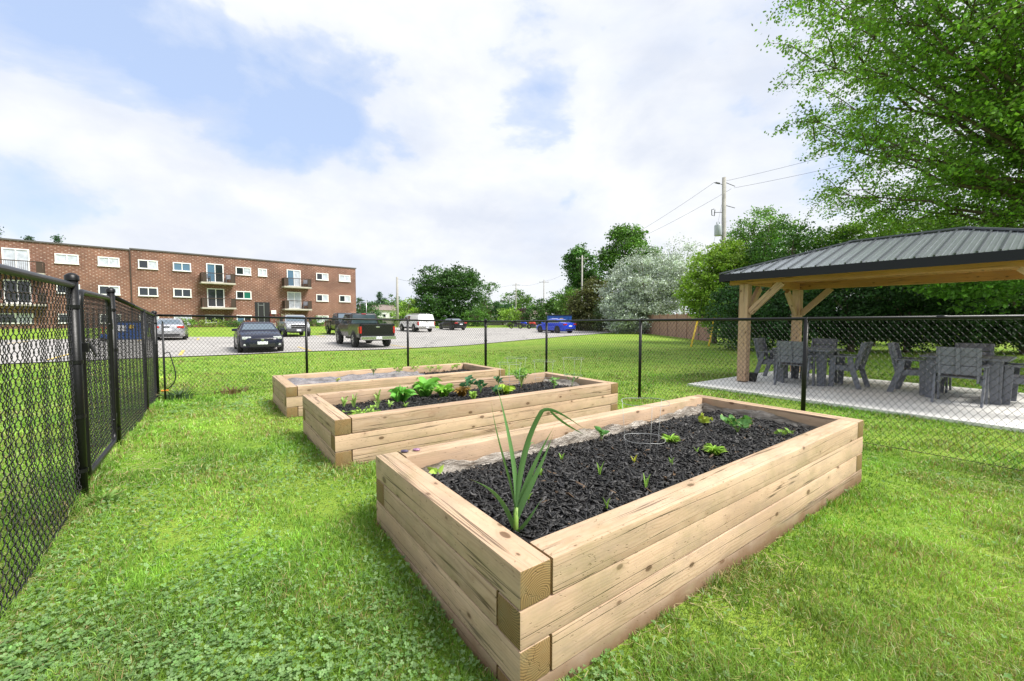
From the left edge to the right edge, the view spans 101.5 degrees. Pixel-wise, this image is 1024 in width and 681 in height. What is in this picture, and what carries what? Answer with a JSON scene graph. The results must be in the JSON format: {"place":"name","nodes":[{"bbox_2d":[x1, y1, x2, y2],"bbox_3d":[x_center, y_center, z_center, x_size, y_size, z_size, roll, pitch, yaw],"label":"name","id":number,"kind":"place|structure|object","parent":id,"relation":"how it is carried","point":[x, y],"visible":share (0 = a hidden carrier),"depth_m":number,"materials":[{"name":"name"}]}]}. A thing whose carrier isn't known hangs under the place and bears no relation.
{"place":"outdoors","nodes":[
{"label":"outdoors","id":0,"kind":"place"},
{"bbox_2d":[0,327,615,363],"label":"parking lot","id":1,"kind":"structure","parent":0,"point":[225,345],"depth_m":26.17,"materials":[{"name":"asphalt"}]},
{"bbox_2d":[151,318,190,339],"bbox_3d":[-23.610,-0.784,28.951,2.160,1.475,4.745,-2,4,-36],"label":"parked car","id":2,"kind":"object","parent":1,"relation":"on","point":[182,329],"visible":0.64,"depth_m":27.48,"materials":[{"name":"silver metal"}]},
{"bbox_2d":[232,322,284,352],"bbox_3d":[-12.464,-0.203,20.503,2.160,1.415,4.645,-2,4,-36],"label":"parked car","id":3,"kind":"object","parent":1,"relation":"on","point":[240,332],"visible":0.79,"depth_m":19.06,"materials":[{"name":"black"}]},
{"bbox_2d":[276,315,311,336],"bbox_3d":[-18.471,-1.248,35.301,2.320,1.805,5.590,-2,4,-36],"label":"pickup truck","id":4,"kind":"object","parent":1,"relation":"on","point":[291,324],"visible":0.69,"depth_m":33.53,"materials":[{"name":"silver metal"}]},
{"bbox_2d":[324,313,346,333],"bbox_3d":[-15.332,-1.508,37.946,2.420,1.955,5.790,-2,4,-36],"label":"pickup truck","id":5,"kind":"object","parent":1,"relation":"on","point":[332,322],"visible":0.27,"depth_m":37.19,"materials":[{"name":"black"}]},
{"bbox_2d":[335,313,395,346],"bbox_3d":[-8.995,-0.658,25.271,2.420,1.985,5.890,-2,4,-36],"label":"pickup truck","id":6,"kind":"object","parent":1,"relation":"on","point":[370,326],"visible":0.83,"depth_m":23.60,"materials":[{"name":"black"}]},
{"bbox_2d":[399,313,434,331],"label":"van","id":7,"kind":"object","parent":1,"relation":"on","point":[424,316],"visible":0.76,"depth_m":45.01,"materials":[{"name":"white"}]},
{"bbox_2d":[439,318,466,329],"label":"parked car","id":8,"kind":"object","parent":1,"relation":"on","point":[443,324],"visible":0.81,"depth_m":51.27,"materials":[{"name":"black"}]},
{"bbox_2d":[536,319,575,332],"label":"parked car","id":9,"kind":"object","parent":1,"relation":"on","point":[540,327],"visible":0.83,"depth_m":41.64,"materials":[{"name":"blue"}]},
{"bbox_2d":[546,315,571,331],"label":"waste bin","id":10,"kind":"object","parent":1,"relation":"on","point":[567,317],"visible":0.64,"depth_m":46.12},
{"bbox_2d":[0,324,1023,680],"bbox_3d":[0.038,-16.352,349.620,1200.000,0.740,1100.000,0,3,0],"label":"ground","id":11,"kind":"structure","parent":0,"point":[662,344],"depth_m":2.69,"materials":[{"name":"plant"}]},
{"bbox_2d":[0,264,88,617],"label":"chain link fence","id":12,"kind":"object","parent":11,"relation":"on","point":[75,361],"visible":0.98,"depth_m":2.17,"materials":[{"name":"black"}]},
{"bbox_2d":[79,289,116,475],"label":"garden gate","id":13,"kind":"structure","parent":12,"relation":"attached to","point":[89,344],"depth_m":3.45,"materials":[{"name":"black"}]},
{"bbox_2d":[82,487,125,505],"bbox_3d":[-2.678,1.025,2.749,0.235,0.077,0.240,0,3,0],"label":"weed clump","id":14,"kind":"object","parent":11,"relation":"on","point":[109,494],"visible":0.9,"depth_m":2.75,"materials":[{"name":"green plant"}]},
{"bbox_2d":[105,287,159,445],"bbox_3d":[-5.132,0.294,5.794,0.083,1.803,4.164,-2,4,-36],"label":"chain link fence","id":15,"kind":"object","parent":11,"relation":"on","point":[148,319],"visible":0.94,"depth_m":5.22,"materials":[{"name":"black"}]},
{"bbox_2d":[161,321,175,400],"bbox_3d":[-5.951,0.366,7.243,0.226,1.400,0.039,-1,3,-18],"label":"standpipe","id":16,"kind":"object","parent":11,"relation":"on","point":[163,354],"visible":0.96,"depth_m":7.22,"materials":[{"name":"black"}]},
{"bbox_2d":[156,385,198,399],"bbox_3d":[-5.958,0.939,7.420,0.610,0.242,0.590,2,3,32],"label":"weed clump","id":17,"kind":"object","parent":11,"relation":"on","point":[179,394],"visible":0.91,"depth_m":7.45,"materials":[{"name":"green plant"}]},
{"bbox_2d":[0,238,355,328],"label":"apartment building","id":18,"kind":"structure","parent":11,"relation":"on","point":[163,282],"depth_m":42.85,"materials":[{"name":"brick"}]},
{"bbox_2d":[1,247,29,270],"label":"balcony door","id":19,"kind":"structure","parent":18,"relation":"in","point":[7,253],"depth_m":35.11,"materials":[{"name":"white"}]},
{"bbox_2d":[0,313,32,323],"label":"window frame","id":20,"kind":"structure","parent":18,"relation":"in","point":[9,315],"depth_m":35.25,"materials":[{"name":"white"}]},
{"bbox_2d":[3,279,31,303],"bbox_3d":[-41.587,-4.094,35.228,1.580,2.000,0.130,-3,4,-44],"label":"balcony door","id":21,"kind":"structure","parent":18,"relation":"in","point":[11,285],"depth_m":35.18,"materials":[{"name":"white"}]},
{"bbox_2d":[54,253,78,264],"bbox_3d":[-39.457,-7.222,37.108,1.520,0.890,0.130,-3,4,-44],"label":"window frame","id":22,"kind":"structure","parent":18,"relation":"in","point":[60,258],"depth_m":37.08,"materials":[{"name":"white"}]},
{"bbox_2d":[98,256,119,266],"bbox_3d":[-37.523,-7.311,38.961,1.520,0.890,0.130,-3,4,-44],"label":"window frame","id":23,"kind":"structure","parent":18,"relation":"in","point":[102,261],"depth_m":38.93,"materials":[{"name":"white"}]},
{"bbox_2d":[98,285,120,295],"bbox_3d":[-37.567,-4.673,39.057,1.520,0.890,0.130,-3,4,-44],"label":"window frame","id":24,"kind":"structure","parent":18,"relation":"in","point":[101,288],"depth_m":38.89,"materials":[{"name":"white"}]},
{"bbox_2d":[138,259,157,269],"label":"window frame","id":25,"kind":"structure","parent":18,"relation":"in","point":[142,264],"depth_m":40.87,"materials":[{"name":"white"}]},
{"bbox_2d":[138,287,158,296],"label":"window frame","id":26,"kind":"structure","parent":18,"relation":"in","point":[142,291],"depth_m":40.94,"materials":[{"name":"white"}]},
{"bbox_2d":[173,262,191,271],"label":"window frame","id":27,"kind":"structure","parent":18,"relation":"in","point":[177,266],"depth_m":42.69,"materials":[{"name":"white"}]},
{"bbox_2d":[173,288,191,297],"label":"window frame","id":28,"kind":"structure","parent":18,"relation":"in","point":[177,292],"depth_m":42.76,"materials":[{"name":"white"}]},
{"bbox_2d":[206,263,223,282],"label":"balcony door","id":29,"kind":"structure","parent":18,"relation":"in","point":[212,268],"depth_m":44.64,"materials":[{"name":"white"}]},
{"bbox_2d":[207,288,224,306],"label":"balcony door","id":30,"kind":"structure","parent":18,"relation":"in","point":[211,292],"depth_m":44.70,"materials":[{"name":"white"}]},
{"bbox_2d":[235,267,251,275],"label":"window frame","id":31,"kind":"structure","parent":18,"relation":"in","point":[245,271],"depth_m":46.37,"materials":[{"name":"white"}]},
{"bbox_2d":[236,291,251,298],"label":"window frame","id":32,"kind":"structure","parent":18,"relation":"in","point":[239,294],"depth_m":46.46,"materials":[{"name":"white"}]},
{"bbox_2d":[287,269,300,286],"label":"balcony door","id":33,"kind":"structure","parent":18,"relation":"in","point":[290,273],"depth_m":50.08,"materials":[{"name":"white"}]},
{"bbox_2d":[287,292,301,308],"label":"balcony door","id":34,"kind":"structure","parent":18,"relation":"in","point":[296,296],"depth_m":50.08,"materials":[{"name":"white"}]},
{"bbox_2d":[316,294,328,301],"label":"window frame","id":35,"kind":"structure","parent":18,"relation":"in","point":[319,297],"depth_m":52.30,"materials":[{"name":"white"}]},
{"bbox_2d":[197,318,227,326],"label":"foundation shrub","id":36,"kind":"object","parent":11,"relation":"on","point":[204,324],"visible":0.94,"depth_m":43.14,"materials":[{"name":"green plant"}]},
{"bbox_2d":[213,385,250,394],"bbox_3d":[-5.317,0.942,8.047,0.642,0.154,0.673,1,3,25],"label":"weed clump","id":37,"kind":"object","parent":11,"relation":"on","point":[232,391],"visible":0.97,"depth_m":7.99,"materials":[{"name":"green plant"}]},
{"bbox_2d":[157,314,484,397],"bbox_3d":[-3.526,0.242,9.487,6.876,1.616,0.051,-2,4,-36],"label":"chain link fence","id":38,"kind":"object","parent":11,"relation":"on","point":[306,327],"visible":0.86,"depth_m":8.86,"materials":[{"name":"black"}]},
{"bbox_2d":[356,297,365,312],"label":"rounded cedar","id":39,"kind":"object","parent":11,"relation":"on","point":[361,304],"visible":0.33,"depth_m":71.68,"materials":[{"name":"green plant"}]},
{"bbox_2d":[363,299,386,323],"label":"rounded cedar","id":40,"kind":"object","parent":11,"relation":"on","point":[371,309],"visible":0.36,"depth_m":73.47,"materials":[{"name":"green plant"}]},
{"bbox_2d":[370,305,395,322],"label":"house","id":41,"kind":"structure","parent":11,"relation":"on","point":[385,309],"depth_m":93.96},
{"bbox_2d":[272,363,504,417],"bbox_3d":[-2.023,0.830,7.323,3.625,0.558,1.476,-2,4,-36],"label":"raised bed","id":42,"kind":"object","parent":11,"relation":"on","point":[287,397],"visible":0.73,"depth_m":6.61,"materials":[{"name":"wood"}]},
{"bbox_2d":[288,371,424,385],"bbox_3d":[-2.476,0.640,6.983,2.200,0.124,1.176,-2,4,-36],"label":"plastic sheet","id":43,"kind":"object","parent":42,"relation":"on","point":[329,379],"visible":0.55,"depth_m":7.01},
{"bbox_2d":[396,277,398,327],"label":"utility pole","id":44,"kind":"object","parent":11,"relation":"on","point":[397,310],"visible":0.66,"depth_m":59.69,"materials":[{"name":"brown wood"}]},
{"bbox_2d":[386,297,423,324],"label":"lime tree","id":45,"kind":"object","parent":11,"relation":"on","point":[402,311],"visible":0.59,"depth_m":73.37,"materials":[{"name":"green plant"}]},
{"bbox_2d":[403,261,490,325],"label":"maple tree","id":46,"kind":"object","parent":11,"relation":"on","point":[443,301],"visible":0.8,"depth_m":75.40,"materials":[{"name":"green plant"}]},
{"bbox_2d":[302,372,617,468],"bbox_3d":[-0.463,0.868,5.193,3.627,0.560,1.477,-2,4,-36],"label":"raised bed","id":47,"kind":"object","parent":11,"relation":"on","point":[334,432],"visible":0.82,"depth_m":4.42,"materials":[{"name":"wood"}]},
{"bbox_2d":[342,405,379,414],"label":"greens","id":48,"kind":"object","parent":47,"relation":"on","point":[359,411],"visible":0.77,"depth_m":4.26,"materials":[{"name":"green plant"}]},
{"bbox_2d":[388,385,417,401],"bbox_3d":[-1.313,0.643,4.977,0.379,0.228,0.385,0,3,0],"label":"lettuce","id":49,"kind":"object","parent":47,"relation":"on","point":[403,394],"visible":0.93,"depth_m":4.92,"materials":[{"name":"green plant"}]},
{"bbox_2d":[412,376,441,396],"bbox_3d":[-1.089,0.599,5.288,0.419,0.274,0.348,0,3,0],"label":"lettuce","id":50,"kind":"object","parent":47,"relation":"on","point":[423,386],"visible":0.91,"depth_m":5.26,"materials":[{"name":"green plant"}]},
{"bbox_2d":[431,383,454,396],"bbox_3d":[-0.872,0.636,5.203,0.339,0.190,0.328,0,3,0],"label":"lettuce","id":51,"kind":"object","parent":47,"relation":"on","point":[441,390],"visible":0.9,"depth_m":5.18,"materials":[{"name":"green plant"}]},
{"bbox_2d":[453,386,470,396],"bbox_3d":[-0.635,0.646,5.210,0.210,0.139,0.241,2,3,34],"label":"lettuce","id":52,"kind":"object","parent":47,"relation":"on","point":[461,391],"visible":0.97,"depth_m":5.19,"materials":[{"name":"brown plant"}]},
{"bbox_2d":[497,384,515,394],"bbox_3d":[-0.095,0.646,5.453,0.303,0.155,0.286,-3,4,-43],"label":"lettuce","id":53,"kind":"object","parent":47,"relation":"on","point":[505,390],"visible":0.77,"depth_m":5.42,"materials":[{"name":"green plant"}]},
{"bbox_2d":[512,367,531,387],"bbox_3d":[0.117,0.528,5.952,0.281,0.299,0.231,-2,4,-39],"label":"carrot plant","id":54,"kind":"object","parent":47,"relation":"on","point":[520,377],"visible":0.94,"depth_m":5.91,"materials":[{"name":"green plant"}]},
{"bbox_2d":[457,305,493,326],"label":"leafy shrub","id":55,"kind":"object","parent":11,"relation":"on","point":[478,315],"visible":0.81,"depth_m":71.36,"materials":[{"name":"green plant"}]},
{"bbox_2d":[470,282,500,323],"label":"ash tree","id":56,"kind":"object","parent":11,"relation":"on","point":[488,291],"visible":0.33,"depth_m":83.49,"materials":[{"name":"green plant"}]},
{"bbox_2d":[479,301,504,316],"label":"round tree","id":57,"kind":"object","parent":11,"relation":"on","point":[489,304],"visible":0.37,"depth_m":99.24,"materials":[{"name":"green plant"}]},
{"bbox_2d":[491,301,514,324],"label":"conifer shrub","id":58,"kind":"object","parent":11,"relation":"on","point":[499,307],"visible":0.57,"depth_m":79.48,"materials":[{"name":"green plant"}]},
{"bbox_2d":[495,307,523,326],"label":"leafy shrub","id":59,"kind":"object","parent":11,"relation":"on","point":[510,317],"visible":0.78,"depth_m":69.45,"materials":[{"name":"green plant"}]},
{"bbox_2d":[0,385,1023,680],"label":"clover","id":60,"kind":"object","parent":11,"relation":"on","point":[150,659],"visible":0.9,"depth_m":1.67,"materials":[{"name":"green plant"}]},
{"bbox_2d":[0,378,1023,680],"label":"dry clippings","id":61,"kind":"object","parent":11,"relation":"on","point":[424,646],"visible":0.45,"depth_m":2.27,"materials":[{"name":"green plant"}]},
{"bbox_2d":[500,289,536,313],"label":"round tree","id":62,"kind":"object","parent":11,"relation":"on","point":[528,299],"visible":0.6,"depth_m":104.18,"materials":[{"name":"green plant"}]},
{"bbox_2d":[517,297,553,326],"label":"evergreen tree","id":63,"kind":"object","parent":11,"relation":"on","point":[531,309],"visible":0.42,"depth_m":65.62,"materials":[{"name":"green plant"}]},
{"bbox_2d":[536,286,574,319],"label":"leafy tree","id":64,"kind":"object","parent":11,"relation":"on","point":[549,305],"visible":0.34,"depth_m":63.27,"materials":[{"name":"green plant"}]},
{"bbox_2d":[552,287,584,314],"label":"leafy tree","id":65,"kind":"object","parent":11,"relation":"on","point":[561,306],"visible":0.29,"depth_m":59.40,"materials":[{"name":"green plant"}]},
{"bbox_2d":[559,242,603,296],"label":"tall tree","id":66,"kind":"object","parent":11,"relation":"on","point":[574,273],"visible":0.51,"depth_m":66.51,"materials":[{"name":"green plant"}]},
{"bbox_2d":[563,275,616,330],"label":"tree","id":67,"kind":"object","parent":11,"relation":"on","point":[578,309],"visible":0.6,"depth_m":48.79,"materials":[{"name":"green plant"}]},
{"bbox_2d":[585,298,613,331],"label":"bronze shrub","id":68,"kind":"object","parent":11,"relation":"on","point":[596,317],"visible":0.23,"depth_m":45.75,"materials":[{"name":"green plant"}]},
{"bbox_2d":[376,395,863,680],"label":"raised bed","id":69,"kind":"object","parent":11,"relation":"on","point":[574,573],"visible":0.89,"depth_m":2.12,"materials":[{"name":"wood"}]},
{"bbox_2d":[427,464,443,473],"bbox_3d":[-0.465,0.809,2.578,0.109,0.060,0.081,-1,3,-19],"label":"lettuce seedling","id":70,"kind":"object","parent":69,"relation":"on","point":[434,470],"visible":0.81,"depth_m":2.59,"materials":[{"name":"green plant"}]},
{"bbox_2d":[470,387,582,532],"bbox_3d":[0.078,0.539,1.865,0.530,0.735,0.120,0,3,0],"label":"leek","id":71,"kind":"object","parent":69,"relation":"on","point":[520,498],"visible":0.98,"depth_m":1.86,"materials":[{"name":"green plant"}]},
{"bbox_2d":[621,398,669,463],"bbox_3d":[0.862,0.635,2.727,0.303,0.486,0.303,0,3,0],"label":"wire cage","id":72,"kind":"object","parent":69,"relation":"on","point":[650,443],"visible":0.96,"depth_m":2.79,"materials":[{"name":"silver metal"}]},
{"bbox_2d":[660,434,679,442],"bbox_3d":[1.211,0.756,3.191,0.153,0.074,0.148,2,3,32],"label":"lettuce","id":73,"kind":"object","parent":69,"relation":"on","point":[673,438],"visible":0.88,"depth_m":3.17,"materials":[{"name":"green plant"}]},
{"bbox_2d":[698,412,712,422],"bbox_3d":[1.746,0.721,3.797,0.115,0.095,0.228,1,3,10],"label":"strawberry plant","id":74,"kind":"object","parent":69,"relation":"on","point":[702,418],"visible":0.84,"depth_m":3.77,"materials":[{"name":"green plant"}]},
{"bbox_2d":[702,443,727,455],"bbox_3d":[1.428,0.778,2.946,0.168,0.086,0.180,-2,4,-37],"label":"lettuce","id":75,"kind":"object","parent":69,"relation":"on","point":[715,450],"visible":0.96,"depth_m":2.93,"materials":[{"name":"green plant"}]},
{"bbox_2d":[720,414,752,431],"bbox_3d":[1.915,0.713,3.555,0.254,0.163,0.195,2,4,38],"label":"strawberry plant","id":76,"kind":"object","parent":69,"relation":"on","point":[745,421],"visible":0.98,"depth_m":3.55,"materials":[{"name":"green plant"}]},
{"bbox_2d":[590,223,662,289],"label":"tall tree","id":77,"kind":"object","parent":11,"relation":"on","point":[619,235],"visible":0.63,"depth_m":60.23,"materials":[{"name":"green plant"}]},
{"bbox_2d":[592,245,697,333],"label":"silver willow","id":78,"kind":"object","parent":11,"relation":"on","point":[638,290],"visible":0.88,"depth_m":40.13,"materials":[{"name":"green plant"}]},
{"bbox_2d":[638,313,711,341],"bbox_3d":[13.206,-1.615,41.191,0.120,1.955,29.562,0,3,2],"label":"board fence","id":79,"kind":"object","parent":11,"relation":"on","point":[668,324],"visible":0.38,"depth_m":32.77,"materials":[{"name":"wood"}]},
{"bbox_2d":[657,236,707,314],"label":"silver willow","id":80,"kind":"object","parent":11,"relation":"on","point":[685,249],"visible":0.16,"depth_m":44.28,"materials":[{"name":"green plant"}]},
{"bbox_2d":[667,236,757,343],"bbox_3d":[12.145,-2.923,24.800,5.282,6.423,4.176,0,3,0],"label":"box elder","id":81,"kind":"object","parent":11,"relation":"on","point":[725,256],"visible":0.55,"depth_m":24.28,"materials":[{"name":"green plant"}]},
{"bbox_2d":[711,177,734,335],"bbox_3d":[15.479,-5.906,30.690,1.731,11.913,0.520,-1,3,0],"label":"utility pole","id":82,"kind":"object","parent":11,"relation":"on","point":[719,231],"visible":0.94,"depth_m":30.44,"materials":[{"name":"grey wood"}]},
{"bbox_2d":[697,283,790,351],"bbox_3d":[10.804,-1.069,19.515,4.873,3.989,3.681,0,3,0],"label":"hedge evergreen","id":83,"kind":"object","parent":11,"relation":"on","point":[721,295],"visible":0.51,"depth_m":19.14,"materials":[{"name":"green plant"}]},
{"bbox_2d":[484,315,1023,470],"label":"chain link fence","id":84,"kind":"object","parent":11,"relation":"on","point":[806,321],"visible":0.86,"depth_m":5.36,"materials":[{"name":"black"}]},
{"bbox_2d":[719,205,814,335],"bbox_3d":[21.580,-5.873,35.698,7.841,11.177,5.541,0,3,0],"label":"locust tree","id":85,"kind":"object","parent":11,"relation":"on","point":[742,234],"visible":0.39,"depth_m":34.84,"materials":[{"name":"green plant"}]},
{"bbox_2d":[718,219,856,340],"bbox_3d":[15.660,-3.280,23.896,8.408,7.242,4.818,0,3,0],"label":"leafy tree","id":86,"kind":"object","parent":11,"relation":"on","point":[794,242],"visible":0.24,"depth_m":23.44,"materials":[{"name":"green plant"}]},
{"bbox_2d":[751,250,853,349],"bbox_3d":[13.208,-1.694,19.210,4.650,4.808,3.630,0,3,0],"label":"hedge evergreen","id":87,"kind":"object","parent":11,"relation":"on","point":[807,300],"visible":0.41,"depth_m":18.57,"materials":[{"name":"green plant"}]},
{"bbox_2d":[810,286,904,351],"bbox_3d":[15.441,-1.846,18.588,4.570,5.094,3.707,0,3,0],"label":"hedge evergreen","id":88,"kind":"object","parent":11,"relation":"on","point":[858,308],"visible":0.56,"depth_m":18.13,"materials":[{"name":"green plant"}]},
{"bbox_2d":[751,0,1023,237],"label":"shade maple","id":89,"kind":"object","parent":11,"relation":"on","point":[997,111],"visible":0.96,"depth_m":14.43,"materials":[{"name":"green plant"}]},
{"bbox_2d":[804,204,974,345],"bbox_3d":[20.146,-3.472,22.684,8.392,7.772,4.751,0,3,0],"label":"leafy tree","id":90,"kind":"object","parent":11,"relation":"on","point":[852,231],"visible":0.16,"depth_m":22.16,"materials":[{"name":"green plant"}]},
{"bbox_2d":[853,284,967,352],"bbox_3d":[17.361,-1.765,18.312,4.426,4.961,3.571,0,3,0],"label":"hedge evergreen","id":91,"kind":"object","parent":11,"relation":"on","point":[912,302],"visible":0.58,"depth_m":17.82,"materials":[{"name":"green plant"}]},
{"bbox_2d":[874,279,1023,353],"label":"young maple","id":92,"kind":"object","parent":11,"relation":"on","point":[985,289],"visible":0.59,"depth_m":15.12,"materials":[{"name":"green plant"}]},
{"bbox_2d":[902,201,1023,335],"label":"leafy tree","id":93,"kind":"object","parent":11,"relation":"on","point":[928,227],"visible":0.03,"depth_m":21.41,"materials":[{"name":"green plant"}]},
{"bbox_2d":[918,283,1023,352],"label":"hedge evergreen","id":94,"kind":"object","parent":11,"relation":"on","point":[964,330],"visible":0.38,"depth_m":17.43,"materials":[{"name":"green plant"}]},
{"bbox_2d":[968,279,1023,352],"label":"hedge evergreen","id":95,"kind":"object","parent":11,"relation":"on","point":[1014,329],"visible":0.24,"depth_m":17.25,"materials":[{"name":"green plant"}]},
{"bbox_2d":[0,0,1023,314],"label":"sky","id":96,"kind":"structure","parent":0,"point":[384,140],"materials":[{"name":"white"}]},
{"bbox_2d":[688,371,1023,432],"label":"patio","id":97,"kind":"structure","parent":0,"point":[755,389],"depth_m":7.35,"materials":[{"name":"concrete"}]},
{"bbox_2d":[753,338,787,377],"bbox_3d":[6.090,0.418,9.870,0.645,0.937,0.645,-2,4,-37],"label":"patio chair","id":98,"kind":"object","parent":97,"relation":"on","point":[766,356],"visible":0.65,"depth_m":9.86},
{"bbox_2d":[773,341,817,387],"bbox_3d":[5.927,0.473,8.780,0.645,0.937,0.645,-2,4,-39],"label":"patio chair","id":99,"kind":"object","parent":97,"relation":"on","point":[793,359],"visible":0.73,"depth_m":8.68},
{"bbox_2d":[772,347,845,385],"bbox_3d":[6.539,0.545,9.252,1.044,0.747,1.050,-2,4,-36],"label":"patio table","id":100,"kind":"object","parent":97,"relation":"on","point":[819,359],"visible":0.52,"depth_m":8.74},
{"bbox_2d":[800,338,837,378],"bbox_3d":[7.126,0.429,9.692,0.645,0.937,0.645,-2,4,-37],"label":"patio chair","id":101,"kind":"object","parent":97,"relation":"on","point":[822,343],"visible":0.3,"depth_m":9.80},
{"bbox_2d":[827,341,873,389],"bbox_3d":[6.978,0.483,8.626,0.645,0.937,0.645,-2,4,-36],"label":"patio chair","id":102,"kind":"object","parent":97,"relation":"on","point":[851,363],"visible":0.82,"depth_m":8.56,"materials":[{"name":"plastic"}]},
{"bbox_2d":[719,226,1023,381],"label":"pavilion","id":103,"kind":"structure","parent":97,"relation":"on","point":[963,254],"depth_m":7.97,"materials":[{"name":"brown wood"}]},
{"bbox_2d":[886,342,926,395],"bbox_3d":[7.590,0.516,7.985,0.645,0.937,0.645,-2,4,-37],"label":"patio chair","id":104,"kind":"object","parent":97,"relation":"on","point":[894,346],"visible":0.76,"depth_m":7.93,"materials":[{"name":"plastic"}]},
{"bbox_2d":[930,346,992,407],"bbox_3d":[7.419,0.569,6.928,0.645,0.937,0.645,-2,4,-35],"label":"patio chair","id":105,"kind":"object","parent":97,"relation":"on","point":[962,361],"visible":0.9,"depth_m":6.79,"materials":[{"name":"plastic"}]},
{"bbox_2d":[919,353,1016,404],"bbox_3d":[8.004,0.643,7.378,1.044,0.747,1.050,-2,4,-36],"label":"patio table","id":106,"kind":"object","parent":97,"relation":"on","point":[995,382],"visible":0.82,"depth_m":6.86,"materials":[{"name":"plastic"}]},
{"bbox_2d":[945,343,994,392],"bbox_3d":[8.598,0.526,7.839,0.645,0.937,0.645,-2,4,-37],"label":"patio chair","id":107,"kind":"object","parent":97,"relation":"on","point":[985,346],"visible":0.21,"depth_m":7.92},
{"bbox_2d":[1002,363,1023,404],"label":"patio chair","id":108,"kind":"object","parent":97,"relation":"on","point":[1010,379],"visible":0.87,"depth_m":6.82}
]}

